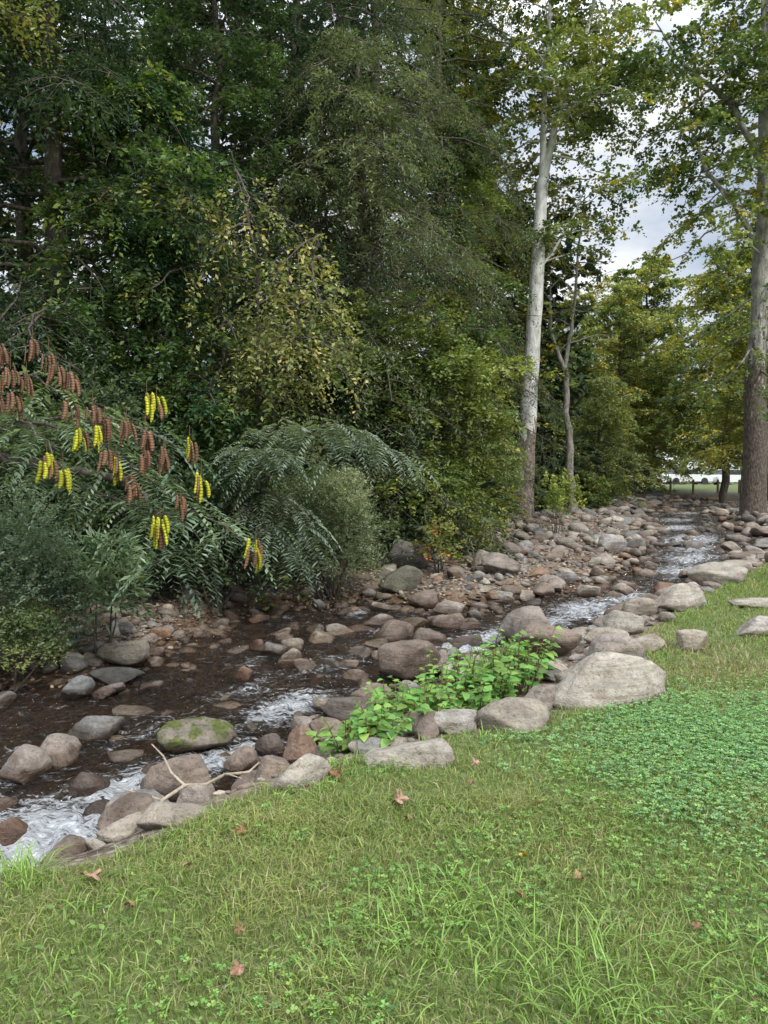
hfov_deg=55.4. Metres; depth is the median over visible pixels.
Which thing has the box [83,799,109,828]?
boulder
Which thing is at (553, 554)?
river rock
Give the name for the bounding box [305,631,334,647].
boulder
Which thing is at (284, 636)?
river rock
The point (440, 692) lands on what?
knotweed plant
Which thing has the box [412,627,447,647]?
boulder
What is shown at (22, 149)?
broadleaf tree
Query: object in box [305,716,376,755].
knotweed plant
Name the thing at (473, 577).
river rock
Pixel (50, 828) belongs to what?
water
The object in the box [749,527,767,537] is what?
boulder
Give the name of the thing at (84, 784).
boulder
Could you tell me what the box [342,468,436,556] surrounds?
shaded bush
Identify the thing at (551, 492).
green sapling
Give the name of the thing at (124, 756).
boulder
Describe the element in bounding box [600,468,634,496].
creekside bush
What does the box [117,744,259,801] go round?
dead branch
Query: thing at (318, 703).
river rock
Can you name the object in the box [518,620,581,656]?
boulder
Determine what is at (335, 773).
fallen leaf
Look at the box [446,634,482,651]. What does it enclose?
boulder
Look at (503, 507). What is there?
shaded bush
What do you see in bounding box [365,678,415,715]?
knotweed plant
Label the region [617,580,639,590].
river rock
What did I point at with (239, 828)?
fallen leaf
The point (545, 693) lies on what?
river rock
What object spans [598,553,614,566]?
river rock
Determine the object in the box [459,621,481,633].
river rock
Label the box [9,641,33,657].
river rock
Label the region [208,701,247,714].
boulder
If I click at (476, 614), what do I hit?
river rock
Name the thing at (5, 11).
broadleaf tree
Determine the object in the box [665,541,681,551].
river rock
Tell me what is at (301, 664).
river rock
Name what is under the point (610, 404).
broadleaf tree
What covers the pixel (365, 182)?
broadleaf tree
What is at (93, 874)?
fallen leaf
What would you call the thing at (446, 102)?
hemlock tree
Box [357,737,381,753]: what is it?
river rock
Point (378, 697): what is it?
knotweed plant
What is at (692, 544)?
river rock
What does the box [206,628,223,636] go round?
river rock
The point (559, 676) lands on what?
river rock
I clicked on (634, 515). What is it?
cobbles
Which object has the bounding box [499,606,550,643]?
boulder
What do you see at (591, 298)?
broadleaf tree
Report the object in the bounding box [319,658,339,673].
river rock
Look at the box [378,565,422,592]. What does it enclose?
boulder
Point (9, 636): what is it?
privet bush
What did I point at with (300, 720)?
river rock
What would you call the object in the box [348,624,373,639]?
river rock
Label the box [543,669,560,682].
river rock
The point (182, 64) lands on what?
hemlock tree
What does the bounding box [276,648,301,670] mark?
boulder
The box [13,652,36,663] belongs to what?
river rock
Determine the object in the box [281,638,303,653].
boulder
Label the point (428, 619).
river rock
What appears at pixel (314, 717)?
river rock
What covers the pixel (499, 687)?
knotweed plant
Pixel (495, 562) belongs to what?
boulder
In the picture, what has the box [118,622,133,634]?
river rock
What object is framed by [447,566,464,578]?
river rock
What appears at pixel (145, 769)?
boulder
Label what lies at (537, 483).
creekside bush
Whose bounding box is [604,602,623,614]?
boulder
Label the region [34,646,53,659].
river rock
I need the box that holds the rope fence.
[669,479,740,492]
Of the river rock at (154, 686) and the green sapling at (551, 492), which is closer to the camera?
the river rock at (154, 686)
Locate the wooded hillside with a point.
(574, 392)
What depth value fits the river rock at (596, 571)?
14.07 m
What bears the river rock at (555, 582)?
on the ground at (360, 583)
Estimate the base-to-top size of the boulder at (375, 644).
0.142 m
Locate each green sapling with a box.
[534,469,571,533]
[551,468,587,514]
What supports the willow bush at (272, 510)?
on the ground at (360, 583)
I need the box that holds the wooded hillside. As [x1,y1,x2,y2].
[0,0,607,510]
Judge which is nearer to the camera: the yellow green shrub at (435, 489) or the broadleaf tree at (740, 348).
the yellow green shrub at (435, 489)
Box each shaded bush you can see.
[0,329,84,531]
[0,363,205,616]
[97,356,293,585]
[143,451,299,612]
[235,395,408,561]
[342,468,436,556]
[413,451,525,541]
[459,453,527,519]
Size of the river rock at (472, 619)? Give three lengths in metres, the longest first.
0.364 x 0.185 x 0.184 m
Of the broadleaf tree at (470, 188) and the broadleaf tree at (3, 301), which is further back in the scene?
the broadleaf tree at (470, 188)
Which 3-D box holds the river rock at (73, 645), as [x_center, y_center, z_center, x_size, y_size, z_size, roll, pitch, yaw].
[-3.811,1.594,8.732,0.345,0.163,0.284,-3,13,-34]
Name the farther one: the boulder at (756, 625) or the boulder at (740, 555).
the boulder at (740, 555)
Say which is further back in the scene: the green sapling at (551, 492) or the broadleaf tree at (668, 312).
the broadleaf tree at (668, 312)
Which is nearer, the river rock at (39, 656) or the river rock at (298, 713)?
the river rock at (298, 713)
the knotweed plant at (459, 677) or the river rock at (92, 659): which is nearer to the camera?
the knotweed plant at (459, 677)
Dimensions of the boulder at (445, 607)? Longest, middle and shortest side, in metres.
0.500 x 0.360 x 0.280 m
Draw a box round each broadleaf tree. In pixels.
[0,0,73,150]
[0,0,157,379]
[0,0,240,600]
[0,56,310,610]
[0,160,63,525]
[39,0,391,563]
[78,151,384,572]
[190,62,476,546]
[346,0,577,509]
[348,99,532,524]
[457,182,578,472]
[516,326,647,495]
[552,283,608,450]
[554,375,669,506]
[562,274,689,495]
[598,254,714,485]
[610,335,713,493]
[629,241,767,502]
[666,299,767,506]
[684,256,767,499]
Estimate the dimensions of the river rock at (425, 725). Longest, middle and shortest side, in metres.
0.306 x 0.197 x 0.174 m
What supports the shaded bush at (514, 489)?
on the ground at (360, 583)
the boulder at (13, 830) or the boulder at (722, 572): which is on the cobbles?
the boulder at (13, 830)
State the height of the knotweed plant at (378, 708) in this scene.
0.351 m
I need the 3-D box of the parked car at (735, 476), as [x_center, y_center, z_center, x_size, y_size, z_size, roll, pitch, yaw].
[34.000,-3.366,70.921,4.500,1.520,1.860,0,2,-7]
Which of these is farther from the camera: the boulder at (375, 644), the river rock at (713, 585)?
the river rock at (713, 585)
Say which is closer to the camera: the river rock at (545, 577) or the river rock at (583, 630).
the river rock at (583, 630)
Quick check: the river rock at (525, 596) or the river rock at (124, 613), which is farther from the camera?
the river rock at (525, 596)
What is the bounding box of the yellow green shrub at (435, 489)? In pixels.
[346,455,484,541]
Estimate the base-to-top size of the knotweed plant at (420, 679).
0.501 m
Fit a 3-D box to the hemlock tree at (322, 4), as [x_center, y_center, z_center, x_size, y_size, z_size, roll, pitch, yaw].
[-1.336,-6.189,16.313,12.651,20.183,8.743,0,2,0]
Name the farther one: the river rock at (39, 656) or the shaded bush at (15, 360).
the shaded bush at (15, 360)
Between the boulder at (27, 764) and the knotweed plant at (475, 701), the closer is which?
the knotweed plant at (475, 701)
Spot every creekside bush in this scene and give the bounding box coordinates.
[502,464,567,510]
[550,470,618,509]
[576,455,622,498]
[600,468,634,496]
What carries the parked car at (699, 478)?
on the ground at (360, 583)
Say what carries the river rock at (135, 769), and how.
on the cobbles
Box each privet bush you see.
[0,461,110,659]
[0,598,77,692]
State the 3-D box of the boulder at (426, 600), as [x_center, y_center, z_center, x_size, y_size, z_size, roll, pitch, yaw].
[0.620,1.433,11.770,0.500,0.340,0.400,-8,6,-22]
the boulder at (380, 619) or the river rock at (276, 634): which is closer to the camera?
the river rock at (276, 634)
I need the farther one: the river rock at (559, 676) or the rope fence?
the rope fence
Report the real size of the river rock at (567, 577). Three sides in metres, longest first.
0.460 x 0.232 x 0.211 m
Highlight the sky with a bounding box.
[0,0,761,481]
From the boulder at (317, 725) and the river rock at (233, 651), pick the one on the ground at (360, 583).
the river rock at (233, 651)
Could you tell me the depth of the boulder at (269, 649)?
9.10 m
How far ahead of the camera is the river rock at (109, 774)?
5.84 m
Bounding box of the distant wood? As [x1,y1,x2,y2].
[190,368,741,483]
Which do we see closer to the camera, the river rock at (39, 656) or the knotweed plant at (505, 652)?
the knotweed plant at (505, 652)
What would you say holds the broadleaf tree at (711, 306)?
on the ground at (360, 583)
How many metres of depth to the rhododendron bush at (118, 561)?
8.48 m
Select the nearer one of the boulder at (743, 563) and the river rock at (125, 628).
the river rock at (125, 628)
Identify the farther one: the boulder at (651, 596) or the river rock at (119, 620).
the boulder at (651, 596)
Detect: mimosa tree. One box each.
[0,326,276,631]
[208,415,447,606]
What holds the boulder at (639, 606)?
on the ground at (360, 583)
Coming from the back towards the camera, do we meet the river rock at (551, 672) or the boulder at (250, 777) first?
the river rock at (551, 672)
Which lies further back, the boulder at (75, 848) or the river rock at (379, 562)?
the river rock at (379, 562)
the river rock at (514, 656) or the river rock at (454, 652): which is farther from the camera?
the river rock at (454, 652)
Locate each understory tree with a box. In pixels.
[206,287,455,573]
[328,289,567,566]
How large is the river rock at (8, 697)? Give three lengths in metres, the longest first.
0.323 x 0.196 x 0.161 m
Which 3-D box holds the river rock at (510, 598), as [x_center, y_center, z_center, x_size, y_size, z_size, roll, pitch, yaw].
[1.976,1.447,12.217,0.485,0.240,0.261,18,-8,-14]
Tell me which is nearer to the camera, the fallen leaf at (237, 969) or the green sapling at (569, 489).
the fallen leaf at (237, 969)
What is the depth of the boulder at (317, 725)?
6.25 m
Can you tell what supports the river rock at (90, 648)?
on the ground at (360, 583)
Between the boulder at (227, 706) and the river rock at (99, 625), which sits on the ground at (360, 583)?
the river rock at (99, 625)
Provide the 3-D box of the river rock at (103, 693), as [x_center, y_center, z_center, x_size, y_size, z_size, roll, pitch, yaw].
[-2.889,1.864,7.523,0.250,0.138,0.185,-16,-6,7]
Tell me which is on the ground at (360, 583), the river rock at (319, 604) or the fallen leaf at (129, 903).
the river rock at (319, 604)
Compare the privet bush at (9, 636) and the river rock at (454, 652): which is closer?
the privet bush at (9, 636)
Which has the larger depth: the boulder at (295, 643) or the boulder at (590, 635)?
the boulder at (295, 643)
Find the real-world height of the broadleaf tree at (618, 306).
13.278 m
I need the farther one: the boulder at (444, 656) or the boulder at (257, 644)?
the boulder at (257, 644)
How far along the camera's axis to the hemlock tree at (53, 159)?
11.42 m
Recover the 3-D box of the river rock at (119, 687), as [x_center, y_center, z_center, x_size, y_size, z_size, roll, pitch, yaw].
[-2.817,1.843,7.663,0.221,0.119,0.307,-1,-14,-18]
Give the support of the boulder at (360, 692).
in the water
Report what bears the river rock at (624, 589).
on the ground at (360, 583)
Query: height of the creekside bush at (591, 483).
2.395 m
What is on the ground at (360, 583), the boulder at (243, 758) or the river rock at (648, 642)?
the river rock at (648, 642)
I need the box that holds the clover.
[0,669,767,1023]
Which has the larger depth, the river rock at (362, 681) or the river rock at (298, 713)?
the river rock at (362, 681)
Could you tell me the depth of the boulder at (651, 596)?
11.83 m
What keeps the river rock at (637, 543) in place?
on the ground at (360, 583)
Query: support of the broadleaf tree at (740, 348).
on the ground at (360, 583)
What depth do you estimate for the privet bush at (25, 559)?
7.91 m
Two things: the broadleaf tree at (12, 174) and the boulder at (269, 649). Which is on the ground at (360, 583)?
the broadleaf tree at (12, 174)
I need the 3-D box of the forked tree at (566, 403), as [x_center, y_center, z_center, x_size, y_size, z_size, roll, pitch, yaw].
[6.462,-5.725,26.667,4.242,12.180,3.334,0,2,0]
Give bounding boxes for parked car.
[663,469,712,484]
[708,469,740,484]
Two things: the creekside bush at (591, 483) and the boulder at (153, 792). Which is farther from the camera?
the creekside bush at (591, 483)
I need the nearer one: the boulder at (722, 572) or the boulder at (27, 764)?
the boulder at (27, 764)
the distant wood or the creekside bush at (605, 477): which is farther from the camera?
the distant wood
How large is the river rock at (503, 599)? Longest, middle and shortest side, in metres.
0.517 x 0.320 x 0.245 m
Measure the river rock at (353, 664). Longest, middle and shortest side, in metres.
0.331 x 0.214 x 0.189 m
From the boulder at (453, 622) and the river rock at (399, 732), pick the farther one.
the boulder at (453, 622)
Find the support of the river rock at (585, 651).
on the ground at (360, 583)
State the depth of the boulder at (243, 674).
8.13 m
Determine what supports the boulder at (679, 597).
on the ground at (360, 583)
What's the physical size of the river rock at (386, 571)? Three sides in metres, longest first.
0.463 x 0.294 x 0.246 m
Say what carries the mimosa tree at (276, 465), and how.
on the ground at (360, 583)
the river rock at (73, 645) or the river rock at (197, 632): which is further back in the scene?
the river rock at (197, 632)
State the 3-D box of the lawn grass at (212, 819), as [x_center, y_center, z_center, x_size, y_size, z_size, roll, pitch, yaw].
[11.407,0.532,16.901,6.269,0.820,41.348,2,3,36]
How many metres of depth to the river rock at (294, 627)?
10.35 m
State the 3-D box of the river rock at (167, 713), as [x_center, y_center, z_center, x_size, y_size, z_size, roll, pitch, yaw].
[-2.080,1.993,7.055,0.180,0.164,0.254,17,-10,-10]
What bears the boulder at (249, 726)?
on the cobbles
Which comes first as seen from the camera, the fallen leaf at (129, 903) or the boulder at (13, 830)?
the fallen leaf at (129, 903)
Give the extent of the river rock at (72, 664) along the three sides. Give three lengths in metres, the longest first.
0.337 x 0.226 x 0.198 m
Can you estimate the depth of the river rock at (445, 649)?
9.19 m
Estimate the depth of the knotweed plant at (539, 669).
5.80 m
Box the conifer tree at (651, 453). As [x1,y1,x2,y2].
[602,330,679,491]
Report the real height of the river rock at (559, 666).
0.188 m
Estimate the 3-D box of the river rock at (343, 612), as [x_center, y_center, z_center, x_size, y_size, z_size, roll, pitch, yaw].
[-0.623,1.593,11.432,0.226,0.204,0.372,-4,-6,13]
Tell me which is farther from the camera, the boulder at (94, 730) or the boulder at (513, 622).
the boulder at (513, 622)
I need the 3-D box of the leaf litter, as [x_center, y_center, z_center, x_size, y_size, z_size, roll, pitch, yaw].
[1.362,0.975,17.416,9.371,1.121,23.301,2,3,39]
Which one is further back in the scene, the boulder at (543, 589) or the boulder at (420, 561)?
the boulder at (420, 561)
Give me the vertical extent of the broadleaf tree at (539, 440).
14.816 m
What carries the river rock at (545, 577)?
on the ground at (360, 583)
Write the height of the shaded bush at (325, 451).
3.473 m
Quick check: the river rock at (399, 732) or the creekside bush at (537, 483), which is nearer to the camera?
the river rock at (399, 732)
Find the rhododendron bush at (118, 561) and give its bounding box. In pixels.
[37,525,155,655]
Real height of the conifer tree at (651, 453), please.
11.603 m
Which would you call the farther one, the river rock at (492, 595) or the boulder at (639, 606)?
the river rock at (492, 595)
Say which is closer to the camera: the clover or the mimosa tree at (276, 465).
the clover
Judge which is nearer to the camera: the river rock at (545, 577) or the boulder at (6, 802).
the boulder at (6, 802)
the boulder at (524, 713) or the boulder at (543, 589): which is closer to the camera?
the boulder at (524, 713)
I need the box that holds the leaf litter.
[0,514,640,690]
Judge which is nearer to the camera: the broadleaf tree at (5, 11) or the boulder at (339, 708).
the boulder at (339, 708)
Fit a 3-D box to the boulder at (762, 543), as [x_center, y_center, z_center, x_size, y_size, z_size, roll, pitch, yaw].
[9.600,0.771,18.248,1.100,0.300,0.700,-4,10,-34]
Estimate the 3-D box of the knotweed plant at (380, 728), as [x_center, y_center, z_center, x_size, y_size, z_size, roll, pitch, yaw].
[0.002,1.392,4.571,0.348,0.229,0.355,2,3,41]
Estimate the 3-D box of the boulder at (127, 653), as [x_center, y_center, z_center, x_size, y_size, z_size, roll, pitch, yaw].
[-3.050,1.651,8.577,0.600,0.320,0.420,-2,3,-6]
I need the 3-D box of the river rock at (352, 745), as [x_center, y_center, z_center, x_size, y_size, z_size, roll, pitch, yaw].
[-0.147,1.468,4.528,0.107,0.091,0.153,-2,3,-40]
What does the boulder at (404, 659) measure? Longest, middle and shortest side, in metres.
0.700 x 0.460 x 0.440 m
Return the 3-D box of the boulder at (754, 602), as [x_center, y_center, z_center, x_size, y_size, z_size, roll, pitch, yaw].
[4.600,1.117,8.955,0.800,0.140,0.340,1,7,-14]
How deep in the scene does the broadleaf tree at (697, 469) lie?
42.98 m
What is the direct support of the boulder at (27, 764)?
on the ground at (360, 583)
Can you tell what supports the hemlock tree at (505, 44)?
on the ground at (360, 583)
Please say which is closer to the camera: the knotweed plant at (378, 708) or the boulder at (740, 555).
the knotweed plant at (378, 708)
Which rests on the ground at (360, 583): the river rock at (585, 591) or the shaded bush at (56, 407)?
the shaded bush at (56, 407)
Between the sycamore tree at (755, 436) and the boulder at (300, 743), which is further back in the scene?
the sycamore tree at (755, 436)
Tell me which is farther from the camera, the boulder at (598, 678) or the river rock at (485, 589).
the river rock at (485, 589)
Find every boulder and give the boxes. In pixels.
[0,744,51,786]
[0,796,19,819]
[0,817,27,851]
[40,733,81,771]
[40,834,87,864]
[60,675,94,700]
[67,715,125,747]
[67,772,110,805]
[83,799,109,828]
[88,667,145,685]
[96,639,149,666]
[96,812,142,843]
[97,791,154,829]
[105,789,169,808]
[107,749,144,769]
[112,705,161,719]
[134,763,157,785]
[136,801,207,829]
[140,754,215,802]
[157,716,236,756]
[176,785,212,803]
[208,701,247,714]
[224,745,260,771]
[231,770,256,789]
[233,666,252,687]
[242,722,265,737]
[249,639,263,654]
[253,755,289,782]
[255,733,284,756]
[261,642,286,660]
[268,753,330,791]
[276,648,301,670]
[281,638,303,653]
[283,725,316,762]
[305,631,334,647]
[309,717,346,743]
[323,697,373,727]
[326,623,356,640]
[350,682,393,704]
[361,638,388,650]
[361,738,454,768]
[362,613,393,628]
[373,619,414,642]
[377,639,440,679]
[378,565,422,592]
[387,539,432,569]
[402,617,427,631]
[407,590,437,610]
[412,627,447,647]
[429,613,464,633]
[432,600,463,614]
[434,649,449,675]
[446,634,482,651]
[471,549,489,566]
[476,697,550,734]
[481,552,521,574]
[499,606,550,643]
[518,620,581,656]
[532,582,554,596]
[553,651,665,710]
[583,627,628,644]
[588,633,643,657]
[592,614,607,626]
[597,534,626,553]
[603,610,644,634]
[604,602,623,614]
[621,597,658,615]
[640,593,657,600]
[653,582,674,592]
[655,583,706,611]
[675,629,707,651]
[686,562,747,585]
[723,560,752,567]
[728,551,756,559]
[728,597,767,608]
[735,615,767,636]
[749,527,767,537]
[754,538,767,549]
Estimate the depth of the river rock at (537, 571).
13.37 m
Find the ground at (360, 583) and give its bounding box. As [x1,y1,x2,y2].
[0,375,767,1023]
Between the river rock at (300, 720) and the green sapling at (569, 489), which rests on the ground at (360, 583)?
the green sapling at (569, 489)
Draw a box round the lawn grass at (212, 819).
[0,563,767,1023]
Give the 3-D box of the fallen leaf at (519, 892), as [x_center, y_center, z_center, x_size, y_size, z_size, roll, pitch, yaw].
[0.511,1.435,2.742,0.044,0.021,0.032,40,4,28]
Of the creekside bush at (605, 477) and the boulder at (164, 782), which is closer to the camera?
the boulder at (164, 782)
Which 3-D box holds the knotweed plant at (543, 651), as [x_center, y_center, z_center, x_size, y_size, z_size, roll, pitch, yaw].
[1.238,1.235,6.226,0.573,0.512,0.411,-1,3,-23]
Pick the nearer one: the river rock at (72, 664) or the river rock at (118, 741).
the river rock at (118, 741)
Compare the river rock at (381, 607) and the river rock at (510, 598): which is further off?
the river rock at (510, 598)
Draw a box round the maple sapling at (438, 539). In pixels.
[408,514,471,572]
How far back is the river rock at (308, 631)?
10.28 m
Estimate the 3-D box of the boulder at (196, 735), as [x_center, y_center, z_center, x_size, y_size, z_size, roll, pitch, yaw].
[-1.600,1.954,6.287,0.660,0.340,0.420,0,8,-9]
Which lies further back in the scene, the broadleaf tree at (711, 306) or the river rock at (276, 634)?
the broadleaf tree at (711, 306)
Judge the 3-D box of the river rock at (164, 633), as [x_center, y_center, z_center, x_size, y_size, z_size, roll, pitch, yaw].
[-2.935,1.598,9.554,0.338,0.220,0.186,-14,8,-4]
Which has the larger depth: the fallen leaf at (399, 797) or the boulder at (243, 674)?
the boulder at (243, 674)
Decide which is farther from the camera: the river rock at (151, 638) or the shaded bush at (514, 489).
the shaded bush at (514, 489)
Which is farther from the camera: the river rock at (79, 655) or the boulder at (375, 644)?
the boulder at (375, 644)
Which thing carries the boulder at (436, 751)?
on the ground at (360, 583)
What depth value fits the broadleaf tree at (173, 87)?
11.75 m
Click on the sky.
(655, 224)
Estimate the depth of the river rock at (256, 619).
10.74 m
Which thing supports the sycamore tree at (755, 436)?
on the ground at (360, 583)
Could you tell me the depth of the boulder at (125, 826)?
3.56 m
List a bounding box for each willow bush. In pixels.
[237,472,352,581]
[262,455,398,600]
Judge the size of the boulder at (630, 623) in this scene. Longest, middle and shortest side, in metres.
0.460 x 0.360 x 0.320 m
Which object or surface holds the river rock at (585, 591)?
in the water
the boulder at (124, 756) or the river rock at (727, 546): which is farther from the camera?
the river rock at (727, 546)
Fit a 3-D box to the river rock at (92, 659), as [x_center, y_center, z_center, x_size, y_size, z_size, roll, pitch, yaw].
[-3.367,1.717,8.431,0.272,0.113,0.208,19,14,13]
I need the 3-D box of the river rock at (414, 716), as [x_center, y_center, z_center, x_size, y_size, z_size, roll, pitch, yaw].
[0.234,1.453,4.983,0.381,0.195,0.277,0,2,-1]
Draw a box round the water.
[0,500,767,871]
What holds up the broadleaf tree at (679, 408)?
on the ground at (360, 583)
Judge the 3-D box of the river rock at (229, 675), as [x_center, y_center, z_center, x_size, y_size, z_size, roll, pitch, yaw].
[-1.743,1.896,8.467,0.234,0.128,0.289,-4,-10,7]
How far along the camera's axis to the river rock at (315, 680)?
8.17 m
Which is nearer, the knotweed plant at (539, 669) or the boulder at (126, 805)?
the boulder at (126, 805)
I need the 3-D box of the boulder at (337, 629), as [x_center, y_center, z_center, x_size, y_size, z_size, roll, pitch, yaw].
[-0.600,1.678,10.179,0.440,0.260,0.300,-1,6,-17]
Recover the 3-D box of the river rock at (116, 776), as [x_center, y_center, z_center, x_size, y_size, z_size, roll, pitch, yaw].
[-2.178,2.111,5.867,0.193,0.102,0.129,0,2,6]
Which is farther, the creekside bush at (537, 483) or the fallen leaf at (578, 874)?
the creekside bush at (537, 483)
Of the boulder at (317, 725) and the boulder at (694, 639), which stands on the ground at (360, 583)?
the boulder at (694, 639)
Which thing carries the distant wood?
on the ground at (360, 583)
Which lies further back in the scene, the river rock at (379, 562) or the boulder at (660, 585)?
the river rock at (379, 562)
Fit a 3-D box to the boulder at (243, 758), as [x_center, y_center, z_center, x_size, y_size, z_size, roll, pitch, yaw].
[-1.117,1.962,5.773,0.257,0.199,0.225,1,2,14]
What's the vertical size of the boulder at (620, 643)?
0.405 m
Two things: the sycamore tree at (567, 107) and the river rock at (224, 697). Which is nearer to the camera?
the river rock at (224, 697)
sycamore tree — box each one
[452,0,685,517]
[587,0,767,515]
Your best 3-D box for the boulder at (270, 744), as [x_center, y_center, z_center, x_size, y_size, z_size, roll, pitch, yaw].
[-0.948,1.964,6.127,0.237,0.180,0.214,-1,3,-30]
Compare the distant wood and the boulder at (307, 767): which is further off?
the distant wood
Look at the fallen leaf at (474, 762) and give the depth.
4.02 m
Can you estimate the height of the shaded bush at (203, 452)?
3.940 m
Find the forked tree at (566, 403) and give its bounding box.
[517,186,620,514]
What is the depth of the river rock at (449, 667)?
7.76 m
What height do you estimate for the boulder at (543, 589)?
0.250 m
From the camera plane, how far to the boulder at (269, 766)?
4.76 m
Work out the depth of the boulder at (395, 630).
9.87 m
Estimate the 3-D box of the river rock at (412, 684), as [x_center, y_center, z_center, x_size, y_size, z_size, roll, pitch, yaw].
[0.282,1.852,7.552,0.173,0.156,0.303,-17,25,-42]
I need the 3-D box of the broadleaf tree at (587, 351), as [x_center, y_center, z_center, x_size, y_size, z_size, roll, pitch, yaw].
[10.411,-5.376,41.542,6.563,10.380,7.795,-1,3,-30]
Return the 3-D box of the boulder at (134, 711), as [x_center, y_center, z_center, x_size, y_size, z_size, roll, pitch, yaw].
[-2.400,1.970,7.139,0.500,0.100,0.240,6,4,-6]
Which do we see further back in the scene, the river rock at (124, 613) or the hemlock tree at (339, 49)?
the hemlock tree at (339, 49)
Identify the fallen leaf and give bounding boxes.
[80,868,101,879]
[122,899,134,907]
[229,960,244,974]
[234,921,244,934]
[235,825,246,833]
[329,766,341,777]
[391,789,408,803]
[471,757,478,766]
[514,890,523,900]
[573,869,584,878]
[593,831,602,839]
[692,922,703,929]
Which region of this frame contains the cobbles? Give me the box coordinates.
[0,493,767,874]
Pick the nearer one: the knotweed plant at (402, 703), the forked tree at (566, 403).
the knotweed plant at (402, 703)
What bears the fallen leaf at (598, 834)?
on the lawn grass at (212, 819)
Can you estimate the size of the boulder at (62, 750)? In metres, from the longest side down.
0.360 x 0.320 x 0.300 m
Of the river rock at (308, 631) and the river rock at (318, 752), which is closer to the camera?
the river rock at (318, 752)
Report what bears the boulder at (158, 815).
on the ground at (360, 583)
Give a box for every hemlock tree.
[0,0,283,619]
[0,0,374,559]
[36,0,556,582]
[179,25,533,585]
[206,0,568,554]
[321,0,597,527]
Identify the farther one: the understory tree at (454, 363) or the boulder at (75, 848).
the understory tree at (454, 363)
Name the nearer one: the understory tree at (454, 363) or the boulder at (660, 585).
the boulder at (660, 585)
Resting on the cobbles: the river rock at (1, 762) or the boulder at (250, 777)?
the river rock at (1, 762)
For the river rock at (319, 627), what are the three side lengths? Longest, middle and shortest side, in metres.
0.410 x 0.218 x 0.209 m
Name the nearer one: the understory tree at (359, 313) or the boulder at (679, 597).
the boulder at (679, 597)
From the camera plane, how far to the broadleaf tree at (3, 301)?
10.93 m
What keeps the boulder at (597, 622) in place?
on the ground at (360, 583)
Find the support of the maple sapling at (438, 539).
on the ground at (360, 583)
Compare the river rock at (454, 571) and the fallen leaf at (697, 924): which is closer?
the fallen leaf at (697, 924)
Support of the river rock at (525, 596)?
on the ground at (360, 583)
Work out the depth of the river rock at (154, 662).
8.58 m
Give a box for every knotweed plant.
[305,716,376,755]
[348,695,421,732]
[351,714,411,747]
[362,679,434,713]
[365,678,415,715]
[388,650,456,707]
[391,677,461,718]
[404,664,488,710]
[426,643,501,699]
[451,645,528,702]
[453,669,499,710]
[460,629,521,684]
[476,630,554,696]
[496,626,562,685]
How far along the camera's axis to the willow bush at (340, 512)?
12.07 m
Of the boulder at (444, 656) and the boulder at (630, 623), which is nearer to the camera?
the boulder at (630, 623)
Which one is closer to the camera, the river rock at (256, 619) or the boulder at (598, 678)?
the boulder at (598, 678)
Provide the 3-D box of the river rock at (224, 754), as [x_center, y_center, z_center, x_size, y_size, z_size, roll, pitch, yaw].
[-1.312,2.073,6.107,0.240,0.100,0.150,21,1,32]
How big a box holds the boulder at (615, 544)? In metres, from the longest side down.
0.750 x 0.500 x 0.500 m
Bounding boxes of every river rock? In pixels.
[0,691,16,706]
[0,759,6,769]
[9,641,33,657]
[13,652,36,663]
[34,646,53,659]
[55,637,79,652]
[59,656,88,674]
[60,652,83,659]
[80,641,104,653]
[83,619,101,636]
[83,652,104,666]
[92,686,115,700]
[96,766,117,778]
[107,682,125,692]
[107,767,124,781]
[108,735,130,749]
[113,618,136,630]
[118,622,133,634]
[122,608,139,616]
[132,764,145,774]
[138,633,157,644]
[138,681,163,695]
[147,656,163,668]
[148,627,171,640]
[158,710,175,724]
[182,627,203,637]
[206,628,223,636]
[216,693,233,702]
[216,752,230,764]
[223,670,236,680]
[224,645,248,658]
[248,614,269,624]
[271,627,290,638]
[273,633,293,643]
[283,622,300,637]
[288,711,306,722]
[290,715,312,730]
[294,658,317,679]
[303,624,318,637]
[308,674,324,690]
[308,714,321,719]
[312,599,326,609]
[312,697,331,715]
[314,624,325,631]
[315,737,349,758]
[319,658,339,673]
[336,607,352,619]
[338,660,359,675]
[340,669,370,688]
[346,645,371,663]
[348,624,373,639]
[348,739,357,752]
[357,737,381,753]
[358,677,372,687]
[370,602,394,612]
[371,650,378,666]
[374,567,394,578]
[375,724,402,738]
[378,560,386,566]
[389,736,406,745]
[393,709,428,736]
[398,680,418,691]
[413,711,438,739]
[425,614,443,628]
[434,709,477,733]
[437,647,448,651]
[441,664,463,675]
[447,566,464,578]
[447,647,460,659]
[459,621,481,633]
[460,655,487,668]
[463,574,483,581]
[465,618,479,622]
[466,610,482,619]
[478,585,497,592]
[485,590,499,600]
[489,591,512,603]
[496,590,514,603]
[500,648,532,662]
[518,590,534,604]
[525,684,557,709]
[529,567,549,577]
[533,659,567,673]
[538,574,565,587]
[543,548,564,560]
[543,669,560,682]
[547,577,562,592]
[554,667,572,682]
[555,572,578,582]
[571,627,587,634]
[576,585,600,598]
[582,647,588,656]
[590,566,604,575]
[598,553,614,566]
[609,582,632,596]
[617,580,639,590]
[626,539,645,547]
[635,634,665,652]
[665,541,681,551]
[678,568,690,577]
[683,540,705,552]
[702,581,723,588]
[720,541,741,552]
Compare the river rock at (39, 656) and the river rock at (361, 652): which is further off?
the river rock at (361, 652)
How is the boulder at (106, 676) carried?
in the water
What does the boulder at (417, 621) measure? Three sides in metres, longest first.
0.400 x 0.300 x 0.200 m

